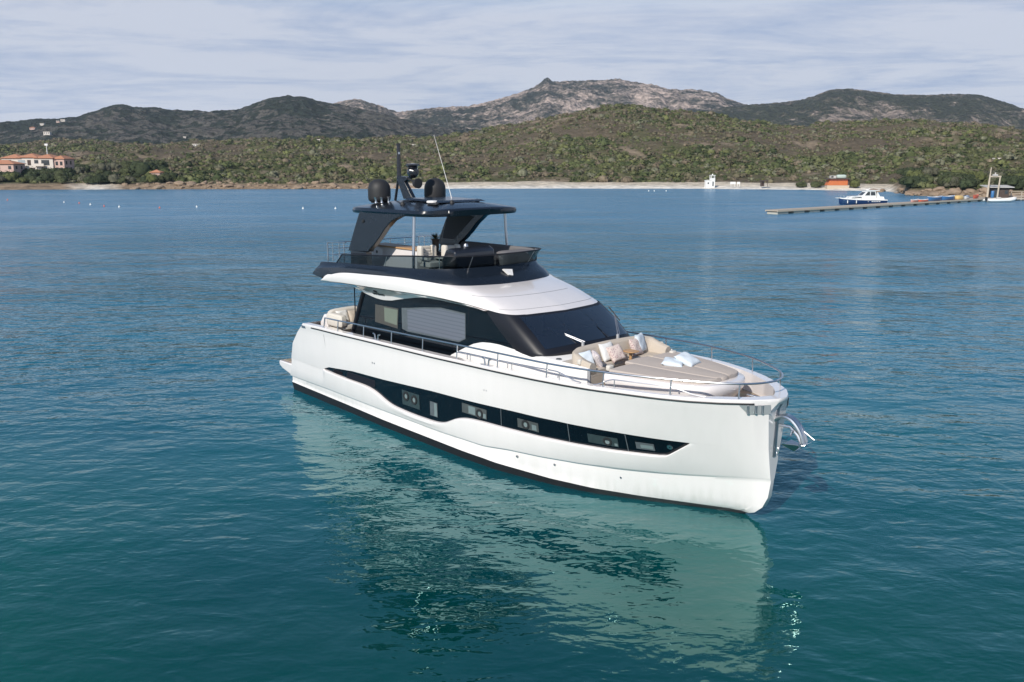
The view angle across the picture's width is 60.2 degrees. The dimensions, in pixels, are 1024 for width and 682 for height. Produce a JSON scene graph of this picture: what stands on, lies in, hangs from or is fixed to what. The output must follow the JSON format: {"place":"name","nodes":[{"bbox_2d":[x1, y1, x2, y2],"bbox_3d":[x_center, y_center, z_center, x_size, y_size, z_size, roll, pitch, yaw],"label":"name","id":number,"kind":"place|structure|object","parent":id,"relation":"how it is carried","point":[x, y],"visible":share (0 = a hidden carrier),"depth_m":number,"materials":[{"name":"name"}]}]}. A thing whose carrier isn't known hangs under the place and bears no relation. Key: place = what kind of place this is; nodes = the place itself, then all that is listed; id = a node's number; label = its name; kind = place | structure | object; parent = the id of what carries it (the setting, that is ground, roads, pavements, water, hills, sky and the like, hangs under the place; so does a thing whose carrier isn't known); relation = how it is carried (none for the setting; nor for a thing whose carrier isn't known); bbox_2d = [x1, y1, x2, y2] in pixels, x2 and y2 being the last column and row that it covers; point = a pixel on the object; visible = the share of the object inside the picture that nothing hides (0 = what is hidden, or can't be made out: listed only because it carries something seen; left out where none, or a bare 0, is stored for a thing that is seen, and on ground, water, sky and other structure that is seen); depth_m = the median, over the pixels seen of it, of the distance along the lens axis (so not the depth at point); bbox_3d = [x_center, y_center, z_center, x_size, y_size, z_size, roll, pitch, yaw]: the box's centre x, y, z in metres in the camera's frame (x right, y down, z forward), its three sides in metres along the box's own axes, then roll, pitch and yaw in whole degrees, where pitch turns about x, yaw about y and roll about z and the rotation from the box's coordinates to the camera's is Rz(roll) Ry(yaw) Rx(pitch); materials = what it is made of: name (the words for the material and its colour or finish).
{"place":"outdoors","nodes":[
{"label":"outdoors","id":0,"kind":"place"},
{"bbox_2d":[0,95,480,144],"bbox_3d":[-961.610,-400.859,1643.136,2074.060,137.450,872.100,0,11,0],"label":"mountain","id":1,"kind":"structure","parent":0,"point":[288,116],"depth_m":1513.85,"materials":[{"name":"green plant"}]},
{"bbox_2d":[0,188,1023,681],"bbox_3d":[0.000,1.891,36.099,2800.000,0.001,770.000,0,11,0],"label":"water","id":2,"kind":"structure","parent":0,"point":[194,486],"depth_m":25.96,"materials":[{"name":"blue liquid"}]},
{"bbox_2d":[279,137,814,512],"bbox_3d":[-0.358,-1.394,29.159,5.572,10.702,22.739,-10,15,-41],"label":"motor yacht","id":3,"kind":"object","parent":2,"relation":"on","point":[457,344],"visible":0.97,"depth_m":26.57,"materials":[{"name":"white paint"}]},
{"bbox_2d":[336,309,348,320],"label":"pillow","id":4,"kind":"object","parent":3,"relation":"on","point":[344,312],"visible":0.52,"depth_m":33.89,"materials":[{"name":"white fabric"}]},
{"bbox_2d":[347,310,354,321],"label":"pillow","id":5,"kind":"object","parent":3,"relation":"on","point":[351,314],"visible":0.5,"depth_m":33.96,"materials":[{"name":"beige fabric"}]},
{"bbox_2d":[375,304,397,328],"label":"window","id":6,"kind":"structure","parent":3,"relation":"in","point":[385,315],"depth_m":30.57,"materials":[{"name":"grey glass"}]},
{"bbox_2d":[402,307,465,341],"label":"window","id":7,"kind":"structure","parent":3,"relation":"in","point":[442,323],"depth_m":28.55,"materials":[{"name":"grey glass"}]},
{"bbox_2d":[430,232,440,252],"bbox_3d":[-2.746,-3.565,31.831,0.548,0.792,0.542,-10,15,-41],"label":"potted plant","id":8,"kind":"object","parent":3,"relation":"on","point":[435,240],"visible":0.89,"depth_m":31.76,"materials":[{"name":"green plant"}]},
{"bbox_2d":[325,367,688,454],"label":"hull window","id":9,"kind":"structure","parent":3,"relation":"in","point":[449,408],"depth_m":25.80,"materials":[{"name":"black glass"}]},
{"bbox_2d":[579,350,594,363],"bbox_3d":[2.062,0.511,24.706,0.480,0.480,0.200,-13,-12,-24],"label":"pillow","id":10,"kind":"object","parent":3,"relation":"on","point":[587,355],"visible":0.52,"depth_m":24.66,"materials":[{"name":"white fabric"}]},
{"bbox_2d":[591,350,602,366],"bbox_3d":[2.386,0.512,24.800,0.200,0.460,0.460,-24,25,-7],"label":"pillow","id":11,"kind":"object","parent":3,"relation":"on","point":[597,359],"visible":0.94,"depth_m":24.64,"materials":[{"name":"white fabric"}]},
{"bbox_2d":[598,341,612,361],"bbox_3d":[2.755,0.311,25.495,0.560,0.560,0.199,-13,-7,-42],"label":"pillow","id":12,"kind":"object","parent":3,"relation":"on","point":[604,353],"visible":0.79,"depth_m":25.33,"materials":[{"name":"white fabric"}]},
{"bbox_2d":[606,343,626,362],"bbox_3d":[2.994,0.350,25.448,0.520,0.520,0.202,-18,-16,-33],"label":"pillow","id":13,"kind":"object","parent":3,"relation":"on","point":[616,353],"visible":1,"depth_m":25.35,"materials":[{"name":"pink fabric"}]},
{"bbox_2d":[629,338,643,355],"bbox_3d":[3.679,0.164,26.218,0.201,0.540,0.540,-19,-4,41],"label":"pillow","id":14,"kind":"object","parent":3,"relation":"on","point":[634,344],"visible":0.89,"depth_m":26.07,"materials":[{"name":"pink fabric"}]},
{"bbox_2d":[634,333,646,350],"bbox_3d":[3.848,0.052,26.461,0.199,0.580,0.580,-14,3,29],"label":"pillow","id":15,"kind":"object","parent":3,"relation":"on","point":[639,337],"visible":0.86,"depth_m":26.35,"materials":[{"name":"white fabric"}]},
{"bbox_2d":[661,357,682,366],"bbox_3d":[4.447,0.595,24.393,0.600,0.201,0.600,11,18,15],"label":"pillow","id":16,"kind":"object","parent":3,"relation":"on","point":[669,361],"visible":0.94,"depth_m":24.20,"materials":[{"name":"white fabric"}]},
{"bbox_2d":[674,352,701,366],"bbox_3d":[4.863,0.514,24.488,0.600,0.201,0.600,34,32,27],"label":"pillow","id":17,"kind":"object","parent":3,"relation":"on","point":[687,359],"visible":1,"depth_m":24.36,"materials":[{"name":"white fabric"}]},
{"bbox_2d":[839,188,887,204],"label":"motor boat","id":18,"kind":"object","parent":2,"relation":"on","point":[867,196],"visible":0.96,"depth_m":187.56,"materials":[{"name":"blue paint"}]},
{"bbox_2d":[765,198,990,213],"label":"floating pier","id":19,"kind":"structure","parent":2,"relation":"on","point":[827,208],"depth_m":172.04,"materials":[{"name":"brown wood"}]},
{"bbox_2d":[928,196,941,200],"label":"rowing boat","id":20,"kind":"object","parent":19,"relation":"on","point":[936,198],"visible":1,"depth_m":190.62,"materials":[{"name":"blue plastic"}]},
{"bbox_2d":[941,195,954,199],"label":"rowing boat","id":21,"kind":"object","parent":19,"relation":"on","point":[951,197],"visible":0.96,"depth_m":194.29,"materials":[{"name":"blue plastic"}]},
{"bbox_2d":[986,167,1000,196],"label":"timber gantry","id":22,"kind":"object","parent":2,"relation":"in","point":[993,175],"visible":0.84,"depth_m":206.48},
{"bbox_2d":[983,197,1016,201],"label":"inflatable boat","id":23,"kind":"object","parent":2,"relation":"on","point":[996,199],"visible":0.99,"depth_m":199.65,"materials":[{"name":"white rubber"}]},
{"bbox_2d":[978,185,1023,200],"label":"pier hut","id":24,"kind":"object","parent":2,"relation":"in","point":[1004,191],"visible":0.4,"depth_m":209.31,"materials":[{"name":"brown wood"}]},
{"bbox_2d":[0,106,1023,197],"bbox_3d":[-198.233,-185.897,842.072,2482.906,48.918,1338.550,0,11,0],"label":"land","id":25,"kind":"structure","parent":0,"point":[720,183],"depth_m":418.46,"materials":[{"name":"green plant"}]},
{"bbox_2d":[5,175,13,181],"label":"broadleaf tree","id":26,"kind":"object","parent":25,"relation":"on","point":[9,178],"visible":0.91,"depth_m":307.64,"materials":[{"name":"green plant"}]},
{"bbox_2d":[2,172,17,181],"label":"broadleaf tree","id":27,"kind":"object","parent":25,"relation":"on","point":[14,175],"visible":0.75,"depth_m":312.10,"materials":[{"name":"green plant"}]},
{"bbox_2d":[0,160,25,172],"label":"villa","id":28,"kind":"object","parent":25,"relation":"on","point":[10,165],"visible":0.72,"depth_m":326.33,"materials":[{"name":"pink paint"}]},
{"bbox_2d":[11,170,22,180],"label":"broadleaf tree","id":29,"kind":"object","parent":25,"relation":"on","point":[19,175],"visible":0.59,"depth_m":315.01,"materials":[{"name":"green plant"}]},
{"bbox_2d":[16,177,29,182],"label":"broadleaf tree","id":30,"kind":"object","parent":25,"relation":"on","point":[22,179],"visible":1,"depth_m":299.40,"materials":[{"name":"green plant"}]},
{"bbox_2d":[21,166,35,174],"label":"broadleaf tree","id":31,"kind":"object","parent":25,"relation":"on","point":[23,172],"visible":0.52,"depth_m":331.27,"materials":[{"name":"green plant"}]},
{"bbox_2d":[23,170,39,177],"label":"broadleaf tree","id":32,"kind":"object","parent":25,"relation":"on","point":[36,173],"visible":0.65,"depth_m":324.41,"materials":[{"name":"green plant"}]},
{"bbox_2d":[1,153,74,169],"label":"villa","id":33,"kind":"object","parent":25,"relation":"on","point":[37,161],"visible":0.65,"depth_m":355.15,"materials":[{"name":"white paint"}]},
{"bbox_2d":[41,160,49,164],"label":"window","id":34,"kind":"structure","parent":33,"relation":"in","point":[46,162],"depth_m":354.80,"materials":[{"name":"grey glass"}]},
{"bbox_2d":[35,172,55,180],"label":"broadleaf tree","id":35,"kind":"object","parent":25,"relation":"on","point":[45,177],"visible":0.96,"depth_m":303.79,"materials":[{"name":"green plant"}]},
{"bbox_2d":[53,171,68,178],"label":"broadleaf tree","id":36,"kind":"object","parent":25,"relation":"on","point":[59,174],"visible":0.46,"depth_m":304.59,"materials":[{"name":"green plant"}]},
{"bbox_2d":[55,175,69,182],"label":"broadleaf tree","id":37,"kind":"object","parent":25,"relation":"on","point":[61,179],"visible":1,"depth_m":298.48,"materials":[{"name":"green plant"}]},
{"bbox_2d":[60,167,76,173],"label":"broadleaf tree","id":38,"kind":"object","parent":25,"relation":"on","point":[68,169],"visible":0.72,"depth_m":333.44,"materials":[{"name":"green plant"}]},
{"bbox_2d":[65,170,75,179],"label":"broadleaf tree","id":39,"kind":"object","parent":25,"relation":"on","point":[70,174],"visible":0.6,"depth_m":323.71,"materials":[{"name":"green plant"}]},
{"bbox_2d":[72,174,80,181],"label":"broadleaf tree","id":40,"kind":"object","parent":25,"relation":"on","point":[75,177],"visible":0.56,"depth_m":315.91,"materials":[{"name":"green plant"}]},
{"bbox_2d":[74,165,85,172],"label":"broadleaf tree","id":41,"kind":"object","parent":25,"relation":"on","point":[80,169],"visible":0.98,"depth_m":338.85,"materials":[{"name":"green plant"}]},
{"bbox_2d":[74,164,91,170],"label":"broadleaf tree","id":42,"kind":"object","parent":25,"relation":"on","point":[87,167],"visible":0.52,"depth_m":346.82,"materials":[{"name":"green plant"}]},
{"bbox_2d":[82,176,95,183],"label":"broadleaf tree","id":43,"kind":"object","parent":25,"relation":"on","point":[85,179],"visible":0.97,"depth_m":297.33,"materials":[{"name":"green plant"}]},
{"bbox_2d":[85,171,97,175],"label":"broadleaf tree","id":44,"kind":"object","parent":25,"relation":"on","point":[92,173],"visible":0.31,"depth_m":314.99,"materials":[{"name":"green plant"}]},
{"bbox_2d":[88,173,108,183],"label":"broadleaf tree","id":45,"kind":"object","parent":25,"relation":"on","point":[99,178],"visible":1,"depth_m":296.74,"materials":[{"name":"green plant"}]},
{"bbox_2d":[94,169,105,173],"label":"broadleaf tree","id":46,"kind":"object","parent":25,"relation":"on","point":[98,171],"visible":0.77,"depth_m":332.01,"materials":[{"name":"green plant"}]},
{"bbox_2d":[92,162,112,170],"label":"broadleaf tree","id":47,"kind":"object","parent":25,"relation":"on","point":[102,166],"visible":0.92,"depth_m":346.70,"materials":[{"name":"green plant"}]},
{"bbox_2d":[101,169,117,174],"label":"broadleaf tree","id":48,"kind":"object","parent":25,"relation":"on","point":[109,172],"visible":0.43,"depth_m":320.82,"materials":[{"name":"green plant"}]},
{"bbox_2d":[106,161,117,168],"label":"broadleaf tree","id":49,"kind":"object","parent":25,"relation":"on","point":[113,164],"visible":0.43,"depth_m":356.46,"materials":[{"name":"green plant"}]},
{"bbox_2d":[107,174,120,183],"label":"broadleaf tree","id":50,"kind":"object","parent":25,"relation":"on","point":[114,178],"visible":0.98,"depth_m":297.73,"materials":[{"name":"green plant"}]},
{"bbox_2d":[114,163,122,169],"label":"broadleaf tree","id":51,"kind":"object","parent":25,"relation":"on","point":[118,166],"visible":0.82,"depth_m":350.10,"materials":[{"name":"green plant"}]},
{"bbox_2d":[116,176,127,182],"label":"broadleaf tree","id":52,"kind":"object","parent":25,"relation":"on","point":[123,180],"visible":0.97,"depth_m":297.22,"materials":[{"name":"green plant"}]},
{"bbox_2d":[119,166,130,173],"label":"broadleaf tree","id":53,"kind":"object","parent":25,"relation":"on","point":[124,170],"visible":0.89,"depth_m":332.98,"materials":[{"name":"green plant"}]},
{"bbox_2d":[118,160,131,165],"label":"broadleaf tree","id":54,"kind":"object","parent":25,"relation":"on","point":[124,163],"visible":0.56,"depth_m":351.60,"materials":[{"name":"green plant"}]},
{"bbox_2d":[121,176,136,182],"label":"broadleaf tree","id":55,"kind":"object","parent":25,"relation":"on","point":[130,178],"visible":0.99,"depth_m":298.19,"materials":[{"name":"green plant"}]},
{"bbox_2d":[132,172,141,176],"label":"broadleaf tree","id":56,"kind":"object","parent":25,"relation":"on","point":[137,174],"visible":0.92,"depth_m":327.05,"materials":[{"name":"green plant"}]},
{"bbox_2d":[128,159,158,173],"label":"broadleaf tree","id":57,"kind":"object","parent":25,"relation":"on","point":[140,167],"visible":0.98,"depth_m":330.06,"materials":[{"name":"green plant"}]},
{"bbox_2d":[140,175,148,182],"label":"broadleaf tree","id":58,"kind":"object","parent":25,"relation":"on","point":[143,179],"visible":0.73,"depth_m":300.22,"materials":[{"name":"green plant"}]},
{"bbox_2d":[145,174,160,182],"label":"broadleaf tree","id":59,"kind":"object","parent":25,"relation":"on","point":[152,178],"visible":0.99,"depth_m":298.42,"materials":[{"name":"green plant"}]},
{"bbox_2d":[149,170,164,175],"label":"garden hut","id":60,"kind":"object","parent":25,"relation":"on","point":[157,172],"visible":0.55,"depth_m":310.99,"materials":[{"name":"pink paint"}]},
{"bbox_2d":[153,185,164,188],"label":"boulder","id":61,"kind":"object","parent":25,"relation":"on","point":[158,186],"visible":0.73,"depth_m":292.79,"materials":[{"name":"stone"}]},
{"bbox_2d":[159,161,168,166],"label":"broadleaf tree","id":62,"kind":"object","parent":25,"relation":"on","point":[162,163],"visible":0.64,"depth_m":353.62,"materials":[{"name":"green plant"}]},
{"bbox_2d":[159,173,173,181],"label":"broadleaf tree","id":63,"kind":"object","parent":25,"relation":"on","point":[165,177],"visible":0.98,"depth_m":304.40,"materials":[{"name":"green plant"}]},
{"bbox_2d":[173,181,184,185],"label":"boulder","id":64,"kind":"object","parent":25,"relation":"on","point":[181,183],"visible":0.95,"depth_m":296.03,"materials":[{"name":"stone"}]},
{"bbox_2d":[291,185,303,188],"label":"boulder","id":65,"kind":"object","parent":25,"relation":"on","point":[298,187],"visible":0.61,"depth_m":294.40,"materials":[{"name":"stone"}]},
{"bbox_2d":[328,183,338,187],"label":"boulder","id":66,"kind":"object","parent":25,"relation":"on","point":[334,185],"visible":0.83,"depth_m":296.67,"materials":[{"name":"stone"}]},
{"bbox_2d":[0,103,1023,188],"bbox_3d":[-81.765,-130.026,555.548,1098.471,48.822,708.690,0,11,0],"label":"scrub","id":67,"kind":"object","parent":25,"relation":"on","point":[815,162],"visible":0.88,"depth_m":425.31,"materials":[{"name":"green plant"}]},
{"bbox_2d":[704,174,715,187],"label":"beach tower","id":68,"kind":"structure","parent":25,"relation":"on","point":[710,183],"depth_m":300.59,"materials":[{"name":"white paint"}]},
{"bbox_2d":[760,180,767,186],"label":"beach shelter","id":69,"kind":"object","parent":25,"relation":"on","point":[762,183],"visible":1,"depth_m":294.93,"materials":[{"name":"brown wood"}]},
{"bbox_2d":[796,182,806,186],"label":"round shrub","id":70,"kind":"object","parent":25,"relation":"on","point":[800,184],"visible":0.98,"depth_m":294.57,"materials":[{"name":"green plant"}]},
{"bbox_2d":[810,181,824,187],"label":"round shrub","id":71,"kind":"object","parent":25,"relation":"on","point":[815,184],"visible":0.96,"depth_m":292.52,"materials":[{"name":"green plant"}]},
{"bbox_2d":[824,175,850,188],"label":"beach kiosk","id":72,"kind":"object","parent":25,"relation":"on","point":[838,182],"visible":1,"depth_m":286.22,"materials":[{"name":"orange paint"}]},
{"bbox_2d":[850,179,859,187],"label":"round shrub","id":73,"kind":"object","parent":25,"relation":"on","point":[854,183],"visible":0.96,"depth_m":285.36,"materials":[{"name":"green plant"}]},
{"bbox_2d":[896,168,903,175],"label":"headland shrub","id":74,"kind":"object","parent":25,"relation":"on","point":[900,171],"visible":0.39,"depth_m":279.88,"materials":[{"name":"green plant"}]},
{"bbox_2d":[898,175,921,187],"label":"headland shrub","id":75,"kind":"object","parent":25,"relation":"on","point":[910,181],"visible":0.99,"depth_m":244.18,"materials":[{"name":"green plant"}]},
{"bbox_2d":[904,169,922,175],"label":"headland shrub","id":76,"kind":"object","parent":25,"relation":"on","point":[913,172],"visible":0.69,"depth_m":263.90,"materials":[{"name":"green plant"}]},
{"bbox_2d":[912,175,927,182],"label":"headland shrub","id":77,"kind":"object","parent":25,"relation":"on","point":[922,179],"visible":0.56,"depth_m":246.48,"materials":[{"name":"green plant"}]},
{"bbox_2d":[917,172,934,182],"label":"headland shrub","id":78,"kind":"object","parent":25,"relation":"on","point":[929,177],"visible":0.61,"depth_m":250.72,"materials":[{"name":"green plant"}]},
{"bbox_2d":[921,166,939,175],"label":"headland shrub","id":79,"kind":"object","parent":25,"relation":"on","point":[932,171],"visible":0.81,"depth_m":264.28,"materials":[{"name":"green plant"}]},
{"bbox_2d":[932,176,943,184],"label":"headland shrub","id":80,"kind":"object","parent":25,"relation":"on","point":[938,179],"visible":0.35,"depth_m":248.03,"materials":[{"name":"green plant"}]},
{"bbox_2d":[933,186,943,190],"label":"boulder","id":81,"kind":"object","parent":25,"relation":"on","point":[938,188],"visible":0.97,"depth_m":236.78,"materials":[{"name":"stone"}]},
{"bbox_2d":[938,171,953,176],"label":"headland shrub","id":82,"kind":"object","parent":25,"relation":"on","point":[944,173],"visible":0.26,"depth_m":255.94,"materials":[{"name":"green plant"}]},
{"bbox_2d":[939,173,963,185],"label":"headland shrub","id":83,"kind":"object","parent":25,"relation":"on","point":[947,178],"visible":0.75,"depth_m":239.02,"materials":[{"name":"green plant"}]},
{"bbox_2d":[942,176,964,187],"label":"headland shrub","id":84,"kind":"object","parent":25,"relation":"on","point":[953,183],"visible":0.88,"depth_m":238.27,"materials":[{"name":"green plant"}]},
{"bbox_2d":[945,189,961,194],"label":"boulder","id":85,"kind":"object","parent":25,"relation":"on","point":[954,191],"visible":0.89,"depth_m":231.39,"materials":[{"name":"stone"}]},
{"bbox_2d":[947,171,964,175],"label":"headland shrub","id":86,"kind":"object","parent":25,"relation":"on","point":[955,172],"visible":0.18,"depth_m":250.19,"materials":[{"name":"green plant"}]},
{"bbox_2d":[952,168,972,171],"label":"headland shrub","id":87,"kind":"object","parent":25,"relation":"on","point":[960,170],"visible":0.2,"depth_m":261.97,"materials":[{"name":"green plant"}]},
{"bbox_2d":[957,177,978,188],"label":"headland shrub","id":88,"kind":"object","parent":25,"relation":"on","point":[965,183],"visible":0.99,"depth_m":230.95,"materials":[{"name":"green plant"}]},
{"bbox_2d":[954,173,982,182],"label":"headland shrub","id":89,"kind":"object","parent":25,"relation":"on","point":[967,175],"visible":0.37,"depth_m":240.08,"materials":[{"name":"green plant"}]},
{"bbox_2d":[966,188,974,192],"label":"boulder","id":90,"kind":"object","parent":25,"relation":"on","point":[970,190],"visible":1,"depth_m":230.45,"materials":[{"name":"stone"}]},
{"bbox_2d":[965,170,988,181],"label":"headland shrub","id":91,"kind":"object","parent":25,"relation":"on","point":[980,175],"visible":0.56,"depth_m":240.76,"materials":[{"name":"green plant"}]},
{"bbox_2d":[976,182,987,189],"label":"headland shrub","id":92,"kind":"object","parent":25,"relation":"on","point":[980,183],"visible":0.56,"depth_m":229.45,"materials":[{"name":"green plant"}]},
{"bbox_2d":[979,187,986,192],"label":"boulder","id":93,"kind":"object","parent":25,"relation":"on","point":[982,189],"visible":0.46,"depth_m":228.25,"materials":[{"name":"stone"}]},
{"bbox_2d":[984,170,1004,182],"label":"headland shrub","id":94,"kind":"object","parent":25,"relation":"on","point":[998,173],"visible":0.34,"depth_m":241.66,"materials":[{"name":"green plant"}]},
{"bbox_2d":[986,175,1008,184],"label":"headland shrub","id":95,"kind":"object","parent":25,"relation":"on","point":[996,178],"visible":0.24,"depth_m":234.64,"materials":[{"name":"green plant"}]},
{"bbox_2d":[995,174,1023,189],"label":"headland shrub","id":96,"kind":"object","parent":25,"relation":"on","point":[1014,181],"visible":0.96,"depth_m":226.55,"materials":[{"name":"green plant"}]},
{"bbox_2d":[1009,191,1023,199],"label":"timber walkway","id":97,"kind":"structure","parent":25,"relation":"on","point":[1021,195],"depth_m":211.89,"materials":[{"name":"brown wood"}]},
{"bbox_2d":[0,0,1023,121],"label":"sky","id":98,"kind":"structure","parent":0,"point":[59,58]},
{"bbox_2d":[333,77,747,129],"bbox_3d":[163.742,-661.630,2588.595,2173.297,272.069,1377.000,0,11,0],"label":"mountain","id":99,"kind":"structure","parent":0,"point":[547,97],"depth_m":2494.64,"materials":[{"name":"stone"}]},
{"bbox_2d":[706,88,1023,129],"bbox_3d":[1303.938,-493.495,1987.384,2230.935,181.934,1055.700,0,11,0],"label":"mountain","id":100,"kind":"structure","parent":0,"point":[837,105],"depth_m":1864.62,"materials":[{"name":"grey stone"}]},
{"bbox_2d":[954,195,963,199],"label":"tarpaulin","id":101,"kind":"object","parent":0,"point":[959,197],"visible":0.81,"depth_m":197.76,"materials":[{"name":"beige plastic"}]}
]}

